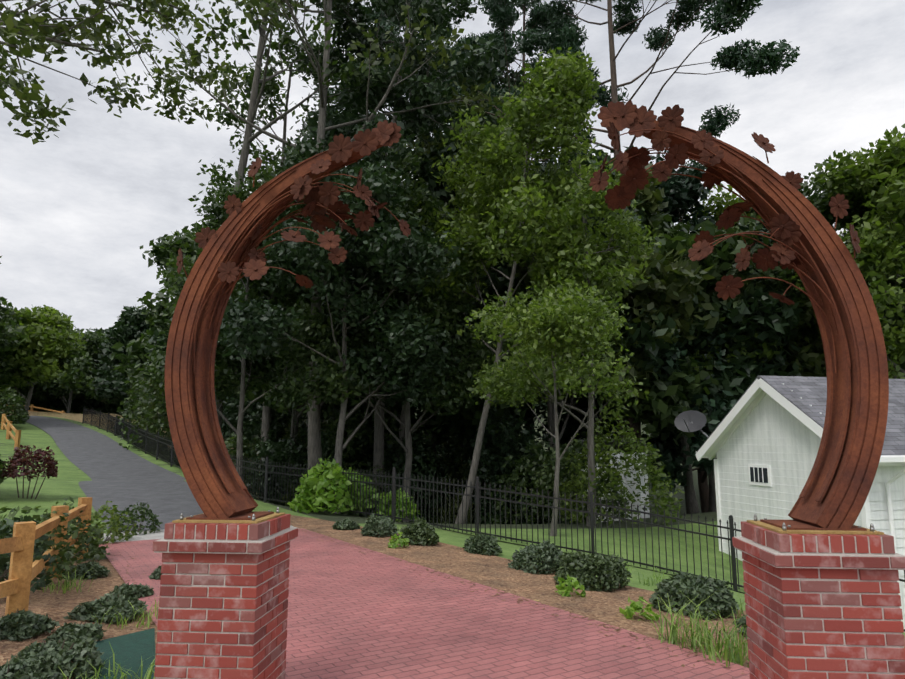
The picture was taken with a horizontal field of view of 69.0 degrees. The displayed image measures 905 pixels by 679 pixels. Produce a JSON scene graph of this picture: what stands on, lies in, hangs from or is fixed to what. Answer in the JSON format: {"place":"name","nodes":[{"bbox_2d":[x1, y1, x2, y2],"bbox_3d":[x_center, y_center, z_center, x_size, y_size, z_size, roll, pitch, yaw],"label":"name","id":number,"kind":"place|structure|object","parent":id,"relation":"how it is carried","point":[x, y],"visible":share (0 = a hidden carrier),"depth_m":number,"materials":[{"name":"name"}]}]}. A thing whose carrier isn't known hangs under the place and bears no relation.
{"place":"outdoors","nodes":[
{"label":"outdoors","id":0,"kind":"place"},
{"bbox_2d":[0,419,107,534],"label":"lawn","id":1,"kind":"structure","parent":0,"point":[64,484],"depth_m":20.12,"materials":[{"name":"green plant"}]},
{"bbox_2d":[0,296,26,386],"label":"tree","id":2,"kind":"object","parent":1,"relation":"on","point":[5,369],"visible":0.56,"depth_m":45.55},
{"bbox_2d":[0,256,27,350],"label":"tree","id":3,"kind":"object","parent":1,"relation":"on","point":[8,331],"visible":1,"depth_m":41.78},
{"bbox_2d":[0,387,30,423],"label":"bush leaves","id":4,"kind":"object","parent":1,"relation":"on","point":[20,412],"visible":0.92,"depth_m":39.86,"materials":[{"name":"green plant"}]},
{"bbox_2d":[0,445,57,498],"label":"red shrub","id":5,"kind":"object","parent":1,"relation":"on","point":[17,459],"depth_m":16.61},
{"bbox_2d":[0,304,86,413],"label":"tree","id":6,"kind":"object","parent":1,"relation":"on","point":[49,338],"depth_m":47.04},
{"bbox_2d":[0,559,158,678],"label":"mulch bed","id":7,"kind":"object","parent":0,"point":[55,605],"depth_m":6.62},
{"bbox_2d":[0,608,59,641],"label":"shrub","id":8,"kind":"object","parent":7,"relation":"on","point":[33,624],"depth_m":5.46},
{"bbox_2d":[60,642,154,678],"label":"grass tuft","id":9,"kind":"object","parent":7,"relation":"on","point":[149,674],"visible":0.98,"depth_m":4.58,"materials":[{"name":"green plant"}]},
{"bbox_2d":[81,628,154,678],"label":"panel","id":10,"kind":"object","parent":7,"relation":"on","point":[130,649],"depth_m":5.28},
{"bbox_2d":[7,415,202,531],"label":"asphalt path","id":11,"kind":"structure","parent":0,"point":[121,477],"depth_m":24.10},
{"bbox_2d":[0,0,266,144],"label":"overhanging tree","id":12,"kind":"object","parent":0,"point":[22,93],"depth_m":13.16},
{"bbox_2d":[0,409,745,593],"bbox_3d":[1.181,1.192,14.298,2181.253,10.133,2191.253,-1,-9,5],"label":"ground","id":13,"kind":"structure","parent":0,"point":[333,517],"depth_m":19.84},
{"bbox_2d":[0,515,56,592],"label":"weed shrub","id":14,"kind":"object","parent":13,"relation":"on","point":[37,555],"depth_m":7.00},
{"bbox_2d":[0,657,62,678],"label":"shrub","id":15,"kind":"object","parent":13,"relation":"on","point":[33,668],"depth_m":4.24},
{"bbox_2d":[0,404,64,448],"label":"split rail fence","id":16,"kind":"object","parent":13,"relation":"on","point":[9,428],"visible":0.42,"depth_m":33.73,"materials":[{"name":"brown wood"}]},
{"bbox_2d":[0,506,79,583],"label":"weed shrub","id":17,"kind":"object","parent":13,"relation":"on","point":[61,565],"depth_m":7.94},
{"bbox_2d":[10,636,104,678],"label":"shrub","id":18,"kind":"object","parent":13,"relation":"on","point":[83,653],"depth_m":4.64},
{"bbox_2d":[20,327,109,412],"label":"tree","id":19,"kind":"object","parent":13,"relation":"on","point":[77,367],"depth_m":58.29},
{"bbox_2d":[33,496,109,565],"bbox_3d":[-5.601,2.754,9.412,1.224,0.997,1.163,-1,-9,5],"label":"weed shrub","id":20,"kind":"object","parent":13,"relation":"on","point":[84,538],"depth_m":9.46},
{"bbox_2d":[42,621,107,643],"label":"shrub","id":21,"kind":"object","parent":13,"relation":"on","point":[95,631],"depth_m":5.49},
{"bbox_2d":[48,336,121,415],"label":"belt tree","id":22,"kind":"object","parent":13,"relation":"on","point":[94,404],"depth_m":64.00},
{"bbox_2d":[63,561,110,579],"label":"shrub","id":23,"kind":"object","parent":13,"relation":"on","point":[82,569],"depth_m":8.32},
{"bbox_2d":[59,355,132,413],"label":"tree","id":24,"kind":"object","parent":13,"relation":"on","point":[77,405],"depth_m":63.73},
{"bbox_2d":[63,590,147,623],"bbox_3d":[-3.363,2.609,6.430,0.694,0.308,0.667,-1,-9,5],"label":"shrub","id":25,"kind":"object","parent":13,"relation":"on","point":[123,606],"depth_m":6.27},
{"bbox_2d":[74,500,138,543],"bbox_3d":[-6.079,3.180,11.407,1.095,0.772,1.005,-1,-9,5],"label":"weed shrub","id":26,"kind":"object","parent":13,"relation":"on","point":[96,515],"depth_m":11.35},
{"bbox_2d":[91,305,157,414],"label":"tree","id":27,"kind":"object","parent":13,"relation":"on","point":[130,324],"depth_m":51.87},
{"bbox_2d":[109,582,153,599],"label":"shrub","id":28,"kind":"object","parent":13,"relation":"on","point":[125,589],"depth_m":7.32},
{"bbox_2d":[3,410,259,498],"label":"metal fence","id":29,"kind":"object","parent":13,"relation":"on","point":[74,417],"visible":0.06,"depth_m":55.16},
{"bbox_2d":[109,500,162,535],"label":"weed shrub","id":30,"kind":"object","parent":13,"relation":"on","point":[152,526],"depth_m":12.39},
{"bbox_2d":[114,330,168,440],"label":"understory leaves","id":31,"kind":"object","parent":13,"relation":"on","point":[130,402],"visible":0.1,"depth_m":43.60,"materials":[{"name":"green plant"}]},
{"bbox_2d":[111,221,206,384],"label":"belt tree","id":32,"kind":"object","parent":13,"relation":"on","point":[164,249],"visible":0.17,"depth_m":38.37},
{"bbox_2d":[131,365,223,457],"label":"understory leaves","id":33,"kind":"object","parent":13,"relation":"on","point":[152,404],"visible":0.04,"depth_m":37.92,"materials":[{"name":"green plant"}]},
{"bbox_2d":[43,416,318,518],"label":"lawn verge","id":34,"kind":"structure","parent":13,"relation":"on","point":[262,506],"depth_m":28.94,"materials":[{"name":"green plant"}]},
{"bbox_2d":[117,313,259,461],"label":"understory leaves","id":35,"kind":"object","parent":13,"relation":"on","point":[148,415],"visible":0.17,"depth_m":33.72,"materials":[{"name":"green plant"}]},
{"bbox_2d":[162,385,262,468],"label":"understory leaves","id":36,"kind":"object","parent":13,"relation":"on","point":[232,406],"visible":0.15,"depth_m":31.37,"materials":[{"name":"green plant"}]},
{"bbox_2d":[154,522,296,678],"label":"mortar","id":37,"kind":"object","parent":13,"relation":"on","point":[266,538],"visible":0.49,"depth_m":4.02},
{"bbox_2d":[153,514,297,678],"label":"brick pillar bricks","id":38,"kind":"object","parent":13,"relation":"on","point":[258,531],"visible":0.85,"depth_m":4.02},
{"bbox_2d":[172,512,284,523],"bbox_3d":[-1.467,1.181,4.374,0.550,0.012,0.520,-1,-9,5],"label":"cap","id":39,"kind":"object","parent":38,"relation":"on","point":[261,519],"visible":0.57,"depth_m":4.15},
{"bbox_2d":[186,511,273,519],"bbox_3d":[-1.467,1.170,4.376,0.430,0.012,0.400,-1,-9,5],"label":"base plate","id":40,"kind":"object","parent":39,"relation":"on","point":[237,517],"visible":0.64,"depth_m":4.22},
{"bbox_2d":[165,144,382,517],"bbox_3d":[-1.186,-0.077,4.539,1.508,2.696,0.389,-1,-9,5],"label":"arch band","id":41,"kind":"object","parent":38,"relation":"on","point":[217,486],"visible":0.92,"depth_m":4.46,"materials":[{"name":"metal"}]},
{"bbox_2d":[176,120,410,373],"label":"flowers","id":42,"kind":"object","parent":41,"relation":"attached to","point":[384,133],"depth_m":4.57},
{"bbox_2d":[134,168,341,482],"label":"tree","id":43,"kind":"object","parent":13,"relation":"on","point":[216,214],"depth_m":22.62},
{"bbox_2d":[224,432,269,486],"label":"understory leaves","id":44,"kind":"object","parent":13,"relation":"on","point":[230,442],"visible":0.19,"depth_m":28.62,"materials":[{"name":"green plant"}]},
{"bbox_2d":[223,391,290,448],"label":"understory leaves","id":45,"kind":"object","parent":13,"relation":"on","point":[280,427],"visible":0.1,"depth_m":35.53,"materials":[{"name":"green plant"}]},
{"bbox_2d":[196,10,340,500],"bbox_3d":[-8.652,-4.127,31.452,7.996,23.641,8.252,6,-10,-32],"label":"tall tree","id":46,"kind":"object","parent":13,"relation":"on","point":[271,84],"depth_m":31.76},
{"bbox_2d":[243,436,307,504],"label":"understory leaves","id":47,"kind":"object","parent":13,"relation":"on","point":[273,449],"visible":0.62,"depth_m":28.23,"materials":[{"name":"green plant"}]},
{"bbox_2d":[225,409,346,511],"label":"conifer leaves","id":48,"kind":"object","parent":13,"relation":"on","point":[273,435],"visible":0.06,"depth_m":30.13,"materials":[{"name":"green plant"}]},
{"bbox_2d":[263,416,345,506],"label":"understory leaves","id":49,"kind":"object","parent":13,"relation":"on","point":[303,436],"visible":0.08,"depth_m":29.81,"materials":[{"name":"green plant"}]},
{"bbox_2d":[209,0,404,428],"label":"tall tree","id":50,"kind":"object","parent":13,"relation":"on","point":[329,35],"depth_m":25.47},
{"bbox_2d":[233,252,410,506],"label":"belt tree","id":51,"kind":"object","parent":13,"relation":"on","point":[250,395],"depth_m":28.18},
{"bbox_2d":[146,0,508,511],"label":"tall tree","id":52,"kind":"object","parent":13,"relation":"on","point":[482,105],"depth_m":23.64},
{"bbox_2d":[287,455,378,513],"bbox_3d":[-2.945,3.713,16.828,2.231,1.497,2.323,-1,-9,5],"label":"vine bush","id":53,"kind":"object","parent":13,"relation":"on","point":[313,482],"depth_m":16.34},
{"bbox_2d":[217,127,469,513],"bbox_3d":[-3.389,-0.549,21.932,7.883,13.169,8.336,-1,-9,5],"label":"tree","id":54,"kind":"object","parent":13,"relation":"on","point":[410,255],"depth_m":20.69,"materials":[{"name":"plant"}]},
{"bbox_2d":[283,388,424,513],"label":"understory leaves","id":55,"kind":"object","parent":13,"relation":"on","point":[352,424],"visible":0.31,"depth_m":28.89,"materials":[{"name":"green plant"}]},
{"bbox_2d":[321,391,454,509],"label":"understory leaves","id":56,"kind":"object","parent":13,"relation":"on","point":[364,438],"visible":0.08,"depth_m":32.25,"materials":[{"name":"green plant"}]},
{"bbox_2d":[313,2,469,421],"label":"tree","id":57,"kind":"object","parent":13,"relation":"on","point":[395,30],"depth_m":41.24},
{"bbox_2d":[302,0,488,483],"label":"tall tree","id":58,"kind":"object","parent":13,"relation":"on","point":[462,7],"depth_m":34.73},
{"bbox_2d":[374,488,418,521],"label":"vine bush","id":59,"kind":"object","parent":13,"relation":"on","point":[397,504],"depth_m":16.11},
{"bbox_2d":[270,0,523,501],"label":"tall tree","id":60,"kind":"object","parent":13,"relation":"on","point":[414,81],"depth_m":26.17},
{"bbox_2d":[277,124,526,476],"bbox_3d":[-1.510,-0.627,29.925,12.440,18.824,13.409,-1,-9,5],"label":"belt tree","id":61,"kind":"object","parent":13,"relation":"on","point":[442,194],"depth_m":29.31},
{"bbox_2d":[293,142,514,521],"bbox_3d":[-1.633,0.067,24.499,7.731,14.761,7.791,-1,-9,5],"label":"tree","id":62,"kind":"object","parent":13,"relation":"on","point":[329,377],"depth_m":22.26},
{"bbox_2d":[370,467,452,523],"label":"understory leaves","id":63,"kind":"object","parent":13,"relation":"on","point":[423,493],"visible":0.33,"depth_m":24.91,"materials":[{"name":"green plant"}]},
{"bbox_2d":[367,431,459,521],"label":"understory leaves","id":64,"kind":"object","parent":13,"relation":"on","point":[418,460],"visible":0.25,"depth_m":28.04,"materials":[{"name":"green plant"}]},
{"bbox_2d":[99,528,749,678],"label":"red pavement","id":65,"kind":"structure","parent":13,"relation":"on","point":[356,613],"depth_m":6.02,"materials":[{"name":"brick"}]},
{"bbox_2d":[104,527,743,677],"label":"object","id":66,"kind":"object","parent":65,"relation":"on","point":[682,665],"visible":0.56,"depth_m":6.94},
{"bbox_2d":[430,490,474,523],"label":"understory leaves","id":67,"kind":"object","parent":13,"relation":"on","point":[455,511],"visible":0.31,"depth_m":23.88,"materials":[{"name":"green plant"}]},
{"bbox_2d":[432,463,499,522],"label":"understory leaves","id":68,"kind":"object","parent":13,"relation":"on","point":[461,471],"visible":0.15,"depth_m":26.91,"materials":[{"name":"green plant"}]},
{"bbox_2d":[82,406,904,631],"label":"fence","id":69,"kind":"object","parent":13,"relation":"on","point":[117,431],"visible":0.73,"depth_m":13.75,"materials":[{"name":"black"}]},
{"bbox_2d":[473,485,533,523],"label":"understory leaves","id":70,"kind":"object","parent":13,"relation":"on","point":[513,517],"visible":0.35,"depth_m":23.09,"materials":[{"name":"green plant"}]},
{"bbox_2d":[467,420,544,523],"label":"understory leaves","id":71,"kind":"object","parent":13,"relation":"on","point":[487,446],"visible":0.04,"depth_m":29.80,"materials":[{"name":"green plant"}]},
{"bbox_2d":[426,254,597,487],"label":"belt tree","id":72,"kind":"object","parent":13,"relation":"on","point":[470,417],"depth_m":29.26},
{"bbox_2d":[459,403,576,523],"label":"understory leaves","id":73,"kind":"object","parent":13,"relation":"on","point":[518,443],"visible":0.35,"depth_m":25.83,"materials":[{"name":"green plant"}]},
{"bbox_2d":[446,390,608,519],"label":"understory leaves","id":74,"kind":"object","parent":13,"relation":"on","point":[573,428],"visible":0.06,"depth_m":31.79,"materials":[{"name":"green plant"}]},
{"bbox_2d":[406,47,649,523],"bbox_3d":[1.769,-1.519,22.174,6.049,15.912,10.418,4,-10,-27],"label":"light tree","id":75,"kind":"object","parent":13,"relation":"on","point":[561,79],"depth_m":20.59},
{"bbox_2d":[508,540,562,574],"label":"shrub","id":76,"kind":"object","parent":13,"relation":"on","point":[525,562],"depth_m":9.54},
{"bbox_2d":[488,439,586,523],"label":"understory leaves","id":77,"kind":"object","parent":13,"relation":"on","point":[527,464],"visible":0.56,"depth_m":22.41,"materials":[{"name":"green plant"}]},
{"bbox_2d":[457,273,649,535],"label":"tree","id":78,"kind":"object","parent":13,"relation":"on","point":[575,321],"depth_m":14.99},
{"bbox_2d":[473,105,663,526],"bbox_3d":[3.512,-0.881,19.652,5.706,12.908,5.922,-1,-9,5],"label":"light tree","id":79,"kind":"object","parent":13,"relation":"on","point":[570,197],"depth_m":19.20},
{"bbox_2d":[437,226,707,439],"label":"belt tree","id":80,"kind":"object","parent":13,"relation":"on","point":[670,243],"depth_m":26.23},
{"bbox_2d":[529,430,635,523],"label":"bush leaves","id":81,"kind":"object","parent":13,"relation":"on","point":[563,461],"visible":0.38,"depth_m":20.68,"materials":[{"name":"green plant"}]},
{"bbox_2d":[553,551,631,591],"bbox_3d":[1.841,3.051,8.708,1.052,0.508,1.092,-1,-9,5],"label":"shrub","id":82,"kind":"object","parent":13,"relation":"on","point":[582,566],"depth_m":8.47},
{"bbox_2d":[507,139,679,520],"bbox_3d":[5.125,-0.097,28.886,8.573,17.028,10.959,-1,-9,5],"label":"belt tree","id":83,"kind":"object","parent":13,"relation":"on","point":[651,347],"depth_m":25.06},
{"bbox_2d":[504,163,717,439],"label":"belt tree","id":84,"kind":"object","parent":13,"relation":"on","point":[650,195],"depth_m":25.05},
{"bbox_2d":[578,452,649,518],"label":"shed walls","id":85,"kind":"structure","parent":13,"relation":"on","point":[630,490],"depth_m":23.38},
{"bbox_2d":[540,382,693,516],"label":"tree","id":86,"kind":"object","parent":13,"relation":"on","point":[566,439],"depth_m":34.46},
{"bbox_2d":[558,408,684,526],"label":"bush leaves","id":87,"kind":"object","parent":13,"relation":"on","point":[646,469],"visible":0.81,"depth_m":19.10,"materials":[{"name":"green plant"}]},
{"bbox_2d":[359,524,904,636],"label":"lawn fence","id":88,"kind":"object","parent":13,"relation":"on","point":[457,539],"visible":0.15,"depth_m":11.53,"materials":[{"name":"green plant"}]},
{"bbox_2d":[567,208,768,513],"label":"belt tree","id":89,"kind":"object","parent":13,"relation":"on","point":[664,405],"depth_m":26.31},
{"bbox_2d":[443,521,904,634],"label":"lawn","id":90,"kind":"structure","parent":13,"relation":"on","point":[719,569],"depth_m":14.86,"materials":[{"name":"green plant"}]},
{"bbox_2d":[581,150,788,512],"bbox_3d":[11.732,-0.352,32.011,13.782,18.024,15.733,-1,-9,5],"label":"tree","id":91,"kind":"object","parent":13,"relation":"on","point":[681,190],"depth_m":27.17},
{"bbox_2d":[649,571,739,619],"bbox_3d":[2.701,2.876,7.375,0.986,0.460,1.058,-1,-9,5],"label":"shrub","id":92,"kind":"object","parent":13,"relation":"on","point":[690,586],"depth_m":7.19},
{"bbox_2d":[641,285,809,511],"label":"belt tree","id":93,"kind":"object","parent":13,"relation":"on","point":[771,316],"depth_m":26.71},
{"bbox_2d":[686,183,846,383],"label":"tall tree","id":94,"kind":"object","parent":13,"relation":"on","point":[727,197],"depth_m":29.15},
{"bbox_2d":[732,521,904,678],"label":"brick pillar bricks","id":95,"kind":"object","parent":13,"relation":"on","point":[779,542],"visible":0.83,"depth_m":3.54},
{"bbox_2d":[628,120,888,527],"bbox_3d":[1.821,-0.140,4.103,1.514,2.691,0.389,-1,-9,5],"label":"arch band","id":96,"kind":"object","parent":95,"relation":"on","point":[834,493],"visible":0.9,"depth_m":3.93,"materials":[{"name":"metal"}]},
{"bbox_2d":[589,101,860,372],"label":"flowers","id":97,"kind":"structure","parent":96,"relation":"attached to","point":[616,117],"depth_m":4.13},
{"bbox_2d":[747,520,883,534],"bbox_3d":[2.115,1.107,3.890,0.550,0.012,0.520,-1,-9,5],"label":"cap","id":98,"kind":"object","parent":95,"relation":"on","point":[775,528],"visible":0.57,"depth_m":3.65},
{"bbox_2d":[760,519,866,530],"bbox_3d":[2.115,1.095,3.892,0.430,0.012,0.400,-1,-9,5],"label":"base plate","id":99,"kind":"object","parent":98,"relation":"on","point":[796,525],"visible":0.71,"depth_m":3.77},
{"bbox_2d":[734,531,904,678],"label":"brick pillar","id":100,"kind":"structure","parent":95,"relation":"attached to","point":[776,552],"depth_m":3.55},
{"bbox_2d":[746,155,904,364],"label":"tall tree","id":101,"kind":"object","parent":13,"relation":"on","point":[818,201],"depth_m":26.85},
{"bbox_2d":[759,278,904,378],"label":"belt tree","id":102,"kind":"object","parent":13,"relation":"on","point":[813,362],"depth_m":27.89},
{"bbox_2d":[785,124,904,378],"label":"tall tree","id":103,"kind":"object","parent":13,"relation":"on","point":[880,171],"depth_m":23.57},
{"bbox_2d":[0,0,904,332],"label":"sky","id":104,"kind":"structure","parent":0,"point":[78,207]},
{"bbox_2d":[411,65,557,227],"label":"tall tree","id":105,"kind":"object","parent":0,"point":[501,84],"depth_m":40.72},
{"bbox_2d":[459,0,628,512],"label":"tree","id":106,"kind":"object","parent":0,"point":[531,43],"depth_m":38.60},
{"bbox_2d":[258,511,904,667],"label":"mulch bed","id":107,"kind":"object","parent":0,"point":[498,573],"depth_m":8.45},
{"bbox_2d":[360,513,398,537],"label":"shrub","id":108,"kind":"object","parent":107,"relation":"on","point":[378,523],"depth_m":12.18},
{"bbox_2d":[397,517,438,545],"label":"shrub","id":109,"kind":"object","parent":107,"relation":"on","point":[421,531],"depth_m":11.36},
{"bbox_2d":[463,533,502,555],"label":"shrub","id":110,"kind":"object","parent":107,"relation":"on","point":[482,544],"visible":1,"depth_m":10.95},
{"bbox_2d":[554,574,585,596],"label":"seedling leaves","id":111,"kind":"object","parent":107,"relation":"on","point":[561,587],"visible":0.94,"depth_m":7.78,"materials":[{"name":"green plant"}]},
{"bbox_2d":[619,596,659,620],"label":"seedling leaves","id":112,"kind":"object","parent":107,"relation":"on","point":[631,610],"visible":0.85,"depth_m":6.69,"materials":[{"name":"green plant"}]},
{"bbox_2d":[637,590,747,657],"bbox_3d":[2.147,2.459,5.735,1.038,0.440,0.924,-1,-9,5],"label":"grass clump","id":113,"kind":"object","parent":107,"relation":"on","point":[673,636],"depth_m":5.68,"materials":[{"name":"green plant"}]},
{"bbox_2d":[688,620,749,667],"bbox_3d":[2.354,2.428,5.234,0.840,0.331,0.708,2,-9,-13],"label":"grass clump","id":114,"kind":"object","parent":107,"relation":"on","point":[736,656],"depth_m":5.26,"materials":[{"name":"green plant"}]},
{"bbox_2d":[430,0,799,517],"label":"tall pine","id":115,"kind":"object","parent":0,"point":[565,35],"depth_m":29.18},
{"bbox_2d":[717,383,904,625],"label":"house siding walls","id":116,"kind":"structure","parent":0,"point":[787,440],"depth_m":14.13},
{"bbox_2d":[695,378,904,628],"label":"white trim","id":117,"kind":"structure","parent":116,"relation":"attached to","point":[757,391],"depth_m":14.48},
{"bbox_2d":[674,410,708,437],"bbox_3d":[6.105,2.218,16.666,0.810,0.865,0.612,-1,-9,5],"label":"satellite dish","id":118,"kind":"object","parent":117,"relation":"attached to","point":[690,421],"visible":0.85,"depth_m":16.75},
{"bbox_2d":[696,375,904,455],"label":"house roof shingles","id":119,"kind":"object","parent":116,"relation":"on","point":[812,391],"visible":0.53,"depth_m":13.60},
{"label":"lawn","id":120,"kind":"structure","parent":0,"visible":0},
{"bbox_2d":[0,497,92,614],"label":"split rail fence","id":121,"kind":"object","parent":120,"relation":"on","point":[25,570],"visible":0.71,"depth_m":5.84,"materials":[{"name":"brown wood"}]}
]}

